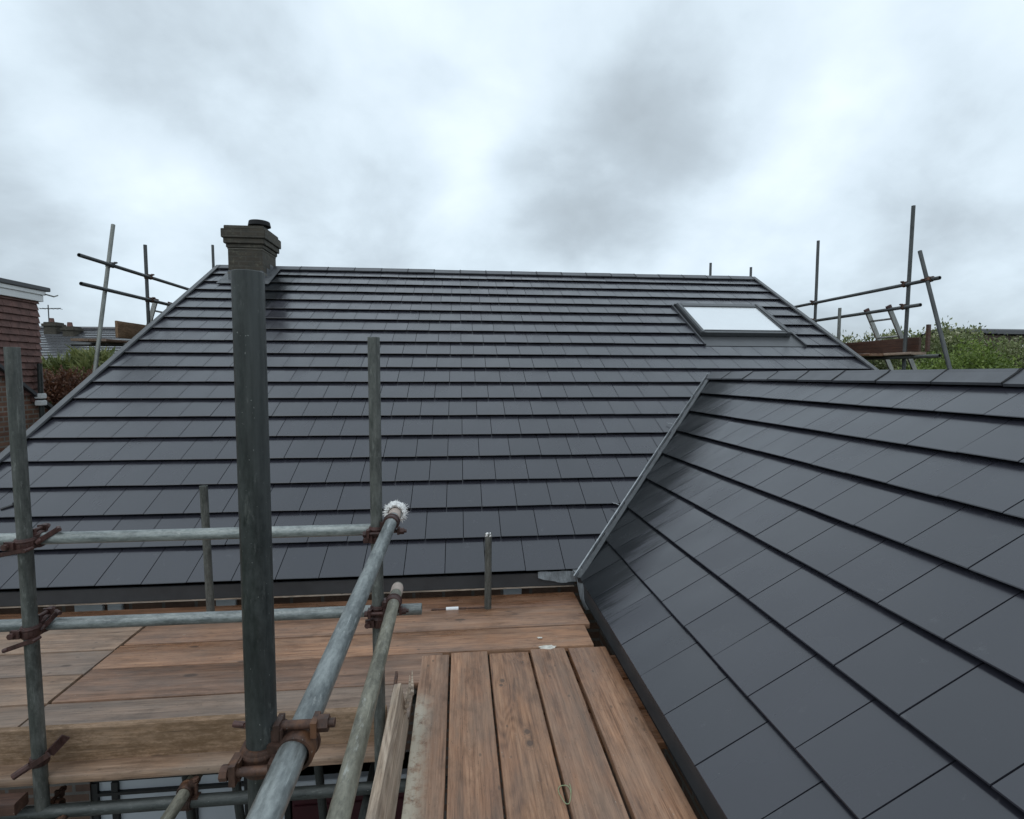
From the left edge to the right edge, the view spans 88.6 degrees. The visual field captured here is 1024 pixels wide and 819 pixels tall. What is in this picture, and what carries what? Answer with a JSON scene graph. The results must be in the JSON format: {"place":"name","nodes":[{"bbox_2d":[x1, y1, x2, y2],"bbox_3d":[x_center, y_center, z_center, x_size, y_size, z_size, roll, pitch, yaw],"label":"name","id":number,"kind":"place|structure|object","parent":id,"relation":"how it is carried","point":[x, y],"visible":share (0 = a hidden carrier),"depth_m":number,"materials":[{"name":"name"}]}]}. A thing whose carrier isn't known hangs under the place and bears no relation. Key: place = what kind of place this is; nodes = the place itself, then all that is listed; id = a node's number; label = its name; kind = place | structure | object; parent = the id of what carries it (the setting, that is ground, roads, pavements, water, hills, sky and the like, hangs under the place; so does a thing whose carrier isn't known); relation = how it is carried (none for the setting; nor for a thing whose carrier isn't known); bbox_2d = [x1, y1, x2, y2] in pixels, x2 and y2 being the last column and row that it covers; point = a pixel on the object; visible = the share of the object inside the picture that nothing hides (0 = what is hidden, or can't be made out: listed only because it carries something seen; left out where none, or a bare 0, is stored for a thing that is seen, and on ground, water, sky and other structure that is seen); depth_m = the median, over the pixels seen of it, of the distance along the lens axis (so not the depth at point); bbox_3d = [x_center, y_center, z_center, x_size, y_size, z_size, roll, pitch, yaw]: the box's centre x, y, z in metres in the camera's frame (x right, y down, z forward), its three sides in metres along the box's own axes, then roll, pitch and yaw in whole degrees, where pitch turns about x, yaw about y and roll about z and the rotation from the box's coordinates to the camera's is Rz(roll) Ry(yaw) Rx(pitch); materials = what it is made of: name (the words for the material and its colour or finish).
{"place":"outdoors","nodes":[
{"label":"outdoors","id":0,"kind":"place"},
{"bbox_2d":[0,502,13,509],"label":"scrap","id":1,"kind":"object","parent":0,"point":[8,506],"visible":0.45,"depth_m":4.18,"materials":[{"name":"grey metal"}]},
{"bbox_2d":[39,305,130,359],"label":"house","id":2,"kind":"structure","parent":0,"point":[55,337],"depth_m":26.59,"materials":[{"name":"brick"}]},
{"bbox_2d":[115,321,146,338],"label":"toe board","id":3,"kind":"object","parent":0,"point":[126,330],"visible":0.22,"depth_m":7.53,"materials":[{"name":"brown wood"}]},
{"bbox_2d":[277,569,599,775],"bbox_3d":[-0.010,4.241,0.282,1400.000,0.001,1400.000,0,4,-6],"label":"ground","id":4,"kind":"structure","parent":0,"point":[328,769],"depth_m":10.88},
{"bbox_2d":[0,278,57,452],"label":"neighbour house","id":5,"kind":"structure","parent":4,"relation":"on","point":[19,318],"depth_m":8.23,"materials":[{"name":"brick"}]},
{"bbox_2d":[43,364,92,405],"bbox_3d":[-10.381,1.179,12.219,4.104,4.505,1.875,0,4,-6],"label":"russet shrub","id":6,"kind":"object","parent":4,"relation":"on","point":[69,380],"visible":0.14,"depth_m":11.72,"materials":[{"name":"brown plant"}]},
{"bbox_2d":[41,342,115,387],"bbox_3d":[-12.589,0.651,14.920,6.068,5.201,2.674,0,4,-6],"label":"shrub","id":7,"kind":"object","parent":4,"relation":"on","point":[79,358],"visible":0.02,"depth_m":14.38,"materials":[{"name":"green plant"}]},
{"bbox_2d":[143,244,155,324],"bbox_3d":[-5.439,0.624,8.030,0.162,6.165,0.088,0,4,-6],"label":"scaffold pole","id":8,"kind":"object","parent":4,"relation":"on","point":[147,283],"visible":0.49,"depth_m":7.83,"materials":[{"name":"grey metal"}]},
{"bbox_2d":[71,343,125,345],"bbox_3d":[-5.758,-0.964,7.821,1.500,0.047,0.048,0,4,-6],"label":"scaffold tube","id":9,"kind":"object","parent":8,"relation":"attached to","point":[94,344],"visible":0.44,"depth_m":7.76,"materials":[{"name":"grey metal"}]},
{"bbox_2d":[71,338,105,342],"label":"scaffold board","id":10,"kind":"object","parent":9,"relation":"on","point":[81,339],"visible":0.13,"depth_m":7.39,"materials":[{"name":"brown wood"}]},
{"bbox_2d":[89,338,127,342],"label":"scaffold board","id":11,"kind":"object","parent":9,"relation":"on","point":[110,340],"visible":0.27,"depth_m":7.53,"materials":[{"name":"brown wood"}]},
{"bbox_2d":[79,282,170,305],"bbox_3d":[-5.453,-1.662,8.253,0.049,0.048,3.710,0,4,-6],"label":"guard rail","id":12,"kind":"object","parent":8,"relation":"attached to","point":[119,292],"visible":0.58,"depth_m":7.14,"materials":[{"name":"grey metal"}]},
{"bbox_2d":[77,253,188,289],"bbox_3d":[-5.451,-2.003,8.225,0.049,0.047,3.720,0,4,-6],"label":"guard rail","id":13,"kind":"object","parent":8,"relation":"attached to","point":[80,255],"visible":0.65,"depth_m":7.31,"materials":[{"name":"grey metal"}]},
{"bbox_2d":[92,224,117,372],"bbox_3d":[-5.312,-0.361,6.710,0.162,4.343,0.085,0,-10,-6],"label":"scaffold pole","id":14,"kind":"object","parent":13,"relation":"attached to","point":[103,304],"visible":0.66,"depth_m":6.88,"materials":[{"name":"grey metal"}]},
{"bbox_2d":[146,298,171,324],"bbox_3d":[-6.416,0.962,8.503,1.724,5.442,0.444,0,4,-6],"label":"ladder","id":15,"kind":"object","parent":4,"relation":"on","point":[153,310],"visible":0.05,"depth_m":8.20,"materials":[{"name":"metal"}]},
{"bbox_2d":[211,245,214,267],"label":"scaffold pole","id":16,"kind":"object","parent":4,"relation":"on","point":[213,257],"visible":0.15,"depth_m":9.84,"materials":[{"name":"grey metal"}]},
{"bbox_2d":[0,219,1023,818],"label":"house","id":17,"kind":"structure","parent":4,"relation":"on","point":[778,535],"depth_m":4.01,"materials":[{"name":"grey tile"}]},
{"bbox_2d":[91,773,292,818],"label":"patio window","id":18,"kind":"structure","parent":17,"relation":"in","point":[209,783],"depth_m":3.94,"materials":[{"name":"grey glass"}]},
{"bbox_2d":[292,768,406,818],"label":"wall","id":19,"kind":"structure","parent":17,"relation":"in","point":[301,809],"depth_m":4.05,"materials":[{"name":"black paint"}]},
{"bbox_2d":[530,655,627,683],"bbox_3d":[0.391,1.491,2.994,0.760,0.039,0.232,0,4,-6],"label":"scaffold board","id":20,"kind":"object","parent":17,"relation":"attached to","point":[619,667],"visible":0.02,"depth_m":2.98,"materials":[{"name":"brown wood"}]},
{"bbox_2d":[536,679,644,714],"bbox_3d":[0.417,1.508,2.742,0.760,0.039,0.242,0,4,-6],"label":"scaffold board","id":21,"kind":"object","parent":17,"relation":"attached to","point":[636,698],"visible":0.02,"depth_m":2.72,"materials":[{"name":"brown wood"}]},
{"bbox_2d":[489,652,569,818],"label":"scaffold board","id":22,"kind":"object","parent":21,"relation":"on","point":[531,783],"visible":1,"depth_m":2.30,"materials":[{"name":"brown wood"}]},
{"bbox_2d":[530,648,628,818],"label":"scaffold board","id":23,"kind":"object","parent":21,"relation":"on","point":[586,774],"visible":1,"depth_m":2.31,"materials":[{"name":"brown wood"}]},
{"bbox_2d":[558,784,570,804],"bbox_3d":[0.208,1.484,2.021,0.053,0.009,0.095,0,4,-6],"label":"string loop","id":24,"kind":"object","parent":23,"relation":"on","point":[570,792],"visible":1,"depth_m":2.04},
{"bbox_2d":[568,646,696,818],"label":"scaffold board","id":25,"kind":"object","parent":21,"relation":"on","point":[650,787],"visible":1,"depth_m":2.31,"materials":[{"name":"brown wood"}]},
{"bbox_2d":[544,709,667,756],"bbox_3d":[0.443,1.525,2.483,0.762,0.039,0.241,0,4,-6],"label":"scaffold board","id":26,"kind":"object","parent":17,"relation":"attached to","point":[654,731],"visible":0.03,"depth_m":2.46,"materials":[{"name":"brown wood"}]},
{"bbox_2d":[709,263,711,274],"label":"scaffold pole","id":27,"kind":"object","parent":4,"relation":"on","point":[710,268],"visible":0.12,"depth_m":10.47,"materials":[{"name":"grey metal"}]},
{"bbox_2d":[810,240,819,322],"bbox_3d":[5.229,0.368,9.250,0.162,6.561,0.087,0,4,-6],"label":"scaffold pole","id":28,"kind":"object","parent":4,"relation":"on","point":[816,277],"visible":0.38,"depth_m":9.05,"materials":[{"name":"grey metal"}]},
{"bbox_2d":[837,308,841,339],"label":"scaffold pole","id":29,"kind":"object","parent":4,"relation":"on","point":[839,324],"visible":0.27,"depth_m":8.38,"materials":[{"name":"grey metal"}]},
{"bbox_2d":[863,354,940,359],"bbox_3d":[5.242,-0.796,8.377,0.049,0.048,3.500,0,4,-6],"label":"scaffold tube","id":30,"kind":"object","parent":29,"relation":"attached to","point":[906,357],"visible":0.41,"depth_m":7.14,"materials":[{"name":"grey metal"}]},
{"bbox_2d":[859,353,882,356],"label":"scaffold board","id":31,"kind":"object","parent":30,"relation":"on","point":[871,354],"visible":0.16,"depth_m":7.42,"materials":[{"name":"brown wood"}]},
{"bbox_2d":[870,352,925,356],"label":"scaffold board","id":32,"kind":"object","parent":30,"relation":"on","point":[904,353],"visible":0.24,"depth_m":7.11,"materials":[{"name":"brown wood"}]},
{"bbox_2d":[844,337,921,353],"bbox_3d":[5.438,-0.983,8.546,0.037,0.203,2.781,0,4,-6],"label":"toe board","id":33,"kind":"object","parent":32,"relation":"on","point":[892,345],"visible":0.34,"depth_m":7.71,"materials":[{"name":"brown wood"}]},
{"bbox_2d":[925,324,930,351],"bbox_3d":[5.549,-0.954,6.995,0.043,0.360,0.036,0,4,-6],"label":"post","id":34,"kind":"object","parent":32,"relation":"on","point":[927,337],"visible":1,"depth_m":6.98,"materials":[{"name":"brown wood"}]},
{"bbox_2d":[863,304,916,369],"bbox_3d":[6.662,1.113,7.997,2.708,5.276,0.444,0,4,-6],"label":"ladder","id":35,"kind":"object","parent":4,"relation":"on","point":[895,323],"visible":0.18,"depth_m":7.65,"materials":[{"name":"metal"}]},
{"bbox_2d":[899,205,915,369],"bbox_3d":[5.414,0.495,7.398,0.162,6.554,0.090,0,4,-6],"label":"scaffold pole","id":36,"kind":"object","parent":4,"relation":"on","point":[909,271],"visible":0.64,"depth_m":7.20,"materials":[{"name":"grey metal"}]},
{"bbox_2d":[795,276,940,307],"bbox_3d":[5.288,-1.792,8.371,0.049,0.048,3.390,0,4,-6],"label":"guard rail","id":37,"kind":"object","parent":36,"relation":"attached to","point":[873,291],"visible":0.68,"depth_m":7.83,"materials":[{"name":"grey metal"}]},
{"bbox_2d":[918,250,951,368],"bbox_3d":[5.479,0.123,6.352,0.162,4.578,0.084,0,-15,-6],"label":"scaffold pole","id":38,"kind":"object","parent":37,"relation":"attached to","point":[927,279],"visible":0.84,"depth_m":6.70,"materials":[{"name":"grey metal"}]},
{"bbox_2d":[814,303,921,321],"bbox_3d":[5.275,-1.495,8.522,0.049,0.048,3.127,0,4,-6],"label":"guard rail","id":39,"kind":"object","parent":36,"relation":"attached to","point":[873,311],"visible":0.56,"depth_m":7.77,"materials":[{"name":"grey metal"}]},
{"bbox_2d":[832,316,1023,369],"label":"hedge","id":40,"kind":"object","parent":4,"relation":"on","point":[950,338],"visible":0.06,"depth_m":15.57,"materials":[{"name":"green plant"}]},
{"bbox_2d":[897,330,1021,369],"bbox_3d":[11.722,0.623,13.966,4.414,5.494,2.055,0,4,-6],"label":"shrub","id":41,"kind":"object","parent":4,"relation":"on","point":[980,361],"visible":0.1,"depth_m":13.68,"materials":[{"name":"green plant"}]},
{"bbox_2d":[898,328,1023,364],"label":"distant bungalow","id":42,"kind":"object","parent":4,"relation":"on","point":[998,333],"visible":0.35,"depth_m":27.85,"materials":[{"name":"brick"}]},
{"bbox_2d":[0,0,1023,342],"label":"sky","id":43,"kind":"structure","parent":0,"point":[672,137],"materials":[{"name":"grey"}]},
{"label":"patio","id":44,"kind":"structure","parent":0,"visible":0},
{"bbox_2d":[0,347,69,818],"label":"scaffold pole","id":45,"kind":"object","parent":44,"relation":"on","point":[26,542],"visible":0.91,"depth_m":2.04,"materials":[{"name":"grey metal"}]},
{"bbox_2d":[0,775,447,818],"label":"scaffold tube","id":46,"kind":"object","parent":45,"relation":"attached to","point":[118,806],"visible":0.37,"depth_m":2.14,"materials":[{"name":"grey metal"}]},
{"bbox_2d":[160,774,202,818],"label":"scaffold tube","id":47,"kind":"object","parent":46,"relation":"attached to","point":[187,792],"visible":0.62,"depth_m":2.14,"materials":[{"name":"grey metal"}]},
{"bbox_2d":[0,719,408,787],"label":"scaffold board","id":48,"kind":"object","parent":47,"relation":"on","point":[137,767],"visible":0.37,"depth_m":2.18,"materials":[{"name":"brown wood"}]},
{"bbox_2d":[0,705,386,765],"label":"toe board","id":49,"kind":"object","parent":48,"relation":"on","point":[148,737],"visible":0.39,"depth_m":2.23,"materials":[{"name":"brown wood"}]},
{"bbox_2d":[20,684,412,726],"bbox_3d":[-1.385,1.472,2.535,1.777,0.042,0.275,0,4,-6],"label":"scaffold board","id":50,"kind":"object","parent":47,"relation":"on","point":[111,711],"visible":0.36,"depth_m":2.56,"materials":[{"name":"brown wood"}]},
{"bbox_2d":[52,653,442,703],"bbox_3d":[-1.341,1.452,2.831,1.908,0.041,0.293,0,4,-6],"label":"scaffold board","id":51,"kind":"object","parent":47,"relation":"on","point":[116,684],"visible":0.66,"depth_m":2.79,"materials":[{"name":"brown wood"}]},
{"bbox_2d":[0,592,579,618],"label":"scaffold board","id":52,"kind":"object","parent":47,"relation":"on","point":[532,600],"visible":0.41,"depth_m":3.73,"materials":[{"name":"brown wood"}]},
{"bbox_2d":[92,625,593,669],"bbox_3d":[-0.922,1.435,3.156,2.823,0.040,0.255,0,4,-6],"label":"scaffold board","id":53,"kind":"object","parent":47,"relation":"on","point":[506,640],"visible":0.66,"depth_m":3.14,"materials":[{"name":"brown wood"}]},
{"bbox_2d":[539,645,555,648],"bbox_3d":[0.213,1.413,3.121,0.112,0.003,0.051,0,4,-6],"label":"mortar splash","id":54,"kind":"object","parent":53,"relation":"on","point":[547,647],"visible":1,"depth_m":3.12,"materials":[{"name":"white concrete"}]},
{"bbox_2d":[124,605,589,645],"bbox_3d":[-0.925,1.414,3.431,2.852,0.040,0.288,0,4,-6],"label":"scaffold board","id":55,"kind":"object","parent":47,"relation":"on","point":[491,618],"visible":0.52,"depth_m":3.40,"materials":[{"name":"brown wood"}]},
{"bbox_2d":[199,485,214,611],"bbox_3d":[-1.994,1.030,3.441,0.049,1.078,0.050,-1,5,-6],"label":"scaffold pole","id":56,"kind":"object","parent":55,"relation":"attached to","point":[207,551],"visible":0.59,"depth_m":3.42,"materials":[{"name":"grey metal"}]},
{"bbox_2d":[431,606,483,610],"bbox_3d":[-0.356,1.379,3.635,0.400,0.026,0.028,0,4,-6],"label":"rod","id":57,"kind":"object","parent":55,"relation":"on","point":[454,608],"visible":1,"depth_m":3.62,"materials":[{"name":"white plastic"}]},
{"bbox_2d":[484,532,491,608],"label":"scaffold pole","id":58,"kind":"object","parent":55,"relation":"attached to","point":[488,568],"visible":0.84,"depth_m":3.61,"materials":[{"name":"grey metal"}]},
{"bbox_2d":[181,775,196,818],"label":"scaffold tube","id":59,"kind":"object","parent":44,"relation":"on","point":[190,814],"visible":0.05,"depth_m":2.99,"materials":[{"name":"metal"}]},
{"bbox_2d":[232,780,244,818],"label":"scaffold tube","id":60,"kind":"object","parent":44,"relation":"on","point":[239,812],"visible":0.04,"depth_m":3.01,"materials":[{"name":"grey metal"}]},
{"bbox_2d":[218,269,335,811],"bbox_3d":[-0.395,1.982,0.979,0.180,4.412,0.092,0,4,-6],"label":"scaffold pole","id":61,"kind":"object","parent":44,"relation":"on","point":[269,732],"visible":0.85,"depth_m":0.85,"materials":[{"name":"grey metal"}]},
{"bbox_2d":[314,766,327,818],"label":"scaffold tube","id":62,"kind":"object","parent":44,"relation":"on","point":[319,780],"visible":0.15,"depth_m":3.05,"materials":[{"name":"grey metal"}]},
{"bbox_2d":[363,337,408,771],"bbox_3d":[-0.529,1.900,2.310,0.177,4.400,0.174,0,4,-6],"label":"scaffold pole","id":63,"kind":"object","parent":44,"relation":"on","point":[374,613],"visible":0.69,"depth_m":2.15,"materials":[{"name":"grey metal"}]},
{"bbox_2d":[0,524,370,545],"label":"guard rail","id":64,"kind":"object","parent":63,"relation":"attached to","point":[110,536],"visible":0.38,"depth_m":2.14,"materials":[{"name":"grey metal"}]},
{"bbox_2d":[0,603,421,631],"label":"guard rail","id":65,"kind":"object","parent":63,"relation":"attached to","point":[137,620],"visible":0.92,"depth_m":2.16,"materials":[{"name":"grey metal"}]},
{"bbox_2d":[246,507,400,818],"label":"guard rail","id":66,"kind":"object","parent":63,"relation":"attached to","point":[274,795],"visible":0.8,"depth_m":1.02,"materials":[{"name":"grey metal"}]},
{"bbox_2d":[382,500,407,521],"bbox_3d":[-0.518,0.452,2.331,0.122,0.107,0.058,0,4,-6],"label":"rag","id":67,"kind":"object","parent":66,"relation":"attached to","point":[402,507],"visible":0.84,"depth_m":2.31,"materials":[{"name":"white fabric"}]},
{"bbox_2d":[326,582,402,818],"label":"guard rail","id":68,"kind":"object","parent":63,"relation":"attached to","point":[343,797],"visible":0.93,"depth_m":1.35,"materials":[{"name":"grey metal"}]},
{"bbox_2d":[358,762,374,818],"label":"scaffold tube","id":69,"kind":"object","parent":63,"relation":"attached to","point":[365,802],"visible":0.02,"depth_m":2.24,"materials":[{"name":"grey metal"}]},
{"bbox_2d":[412,689,492,703],"bbox_3d":[0.007,1.553,2.874,1.470,0.049,0.049,0,4,-6],"label":"scaffold tube","id":70,"kind":"object","parent":69,"relation":"on","point":[414,698],"depth_m":2.82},
{"bbox_3d":[0.240,1.668,0.538,1.470,0.048,0.048,0,4,-6],"label":"scaffold tube","id":71,"kind":"object","parent":69,"relation":"on","visible":0},
{"bbox_2d":[401,655,448,818],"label":"scaffold board","id":72,"kind":"object","parent":71,"relation":"on","point":[424,795],"visible":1,"depth_m":2.29,"materials":[{"name":"wood"}]},
{"bbox_2d":[446,651,503,818],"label":"scaffold board","id":73,"kind":"object","parent":71,"relation":"on","point":[473,787],"visible":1,"depth_m":2.29,"materials":[{"name":"brown wood"}]},
{"bbox_2d":[366,671,413,818],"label":"toe board","id":74,"kind":"object","parent":63,"relation":"attached to","point":[382,804],"visible":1,"depth_m":2.03,"materials":[{"name":"brown wood"}]},
{"bbox_3d":[-2.258,1.522,3.562,5.600,0.049,0.049,0,4,-6],"label":"scaffold tube","id":75,"kind":"object","parent":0,"visible":0},
{"label":"scaffold tube","id":76,"kind":"object","parent":75,"relation":"on","visible":0},
{"bbox_2d":[0,792,28,816],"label":"scaffold board","id":77,"kind":"object","parent":76,"relation":"on","point":[13,804],"visible":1,"depth_m":2.04,"materials":[{"name":"brown wood"}]},
{"bbox_2d":[0,705,44,727],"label":"scaffold board","id":78,"kind":"object","parent":76,"relation":"on","point":[13,716],"visible":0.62,"depth_m":2.49,"materials":[{"name":"brown wood"}]},
{"bbox_2d":[0,674,82,706],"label":"scaffold board","id":79,"kind":"object","parent":76,"relation":"on","point":[13,692],"visible":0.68,"depth_m":2.70,"materials":[{"name":"brown wood"}]},
{"bbox_2d":[0,650,113,678],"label":"scaffold board","id":80,"kind":"object","parent":76,"relation":"on","point":[61,664],"visible":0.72,"depth_m":2.94,"materials":[{"name":"brown wood"}]},
{"bbox_2d":[0,626,145,655],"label":"scaffold board","id":81,"kind":"object","parent":76,"relation":"on","point":[81,640],"visible":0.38,"depth_m":3.19,"materials":[{"name":"brown wood"}]}
]}

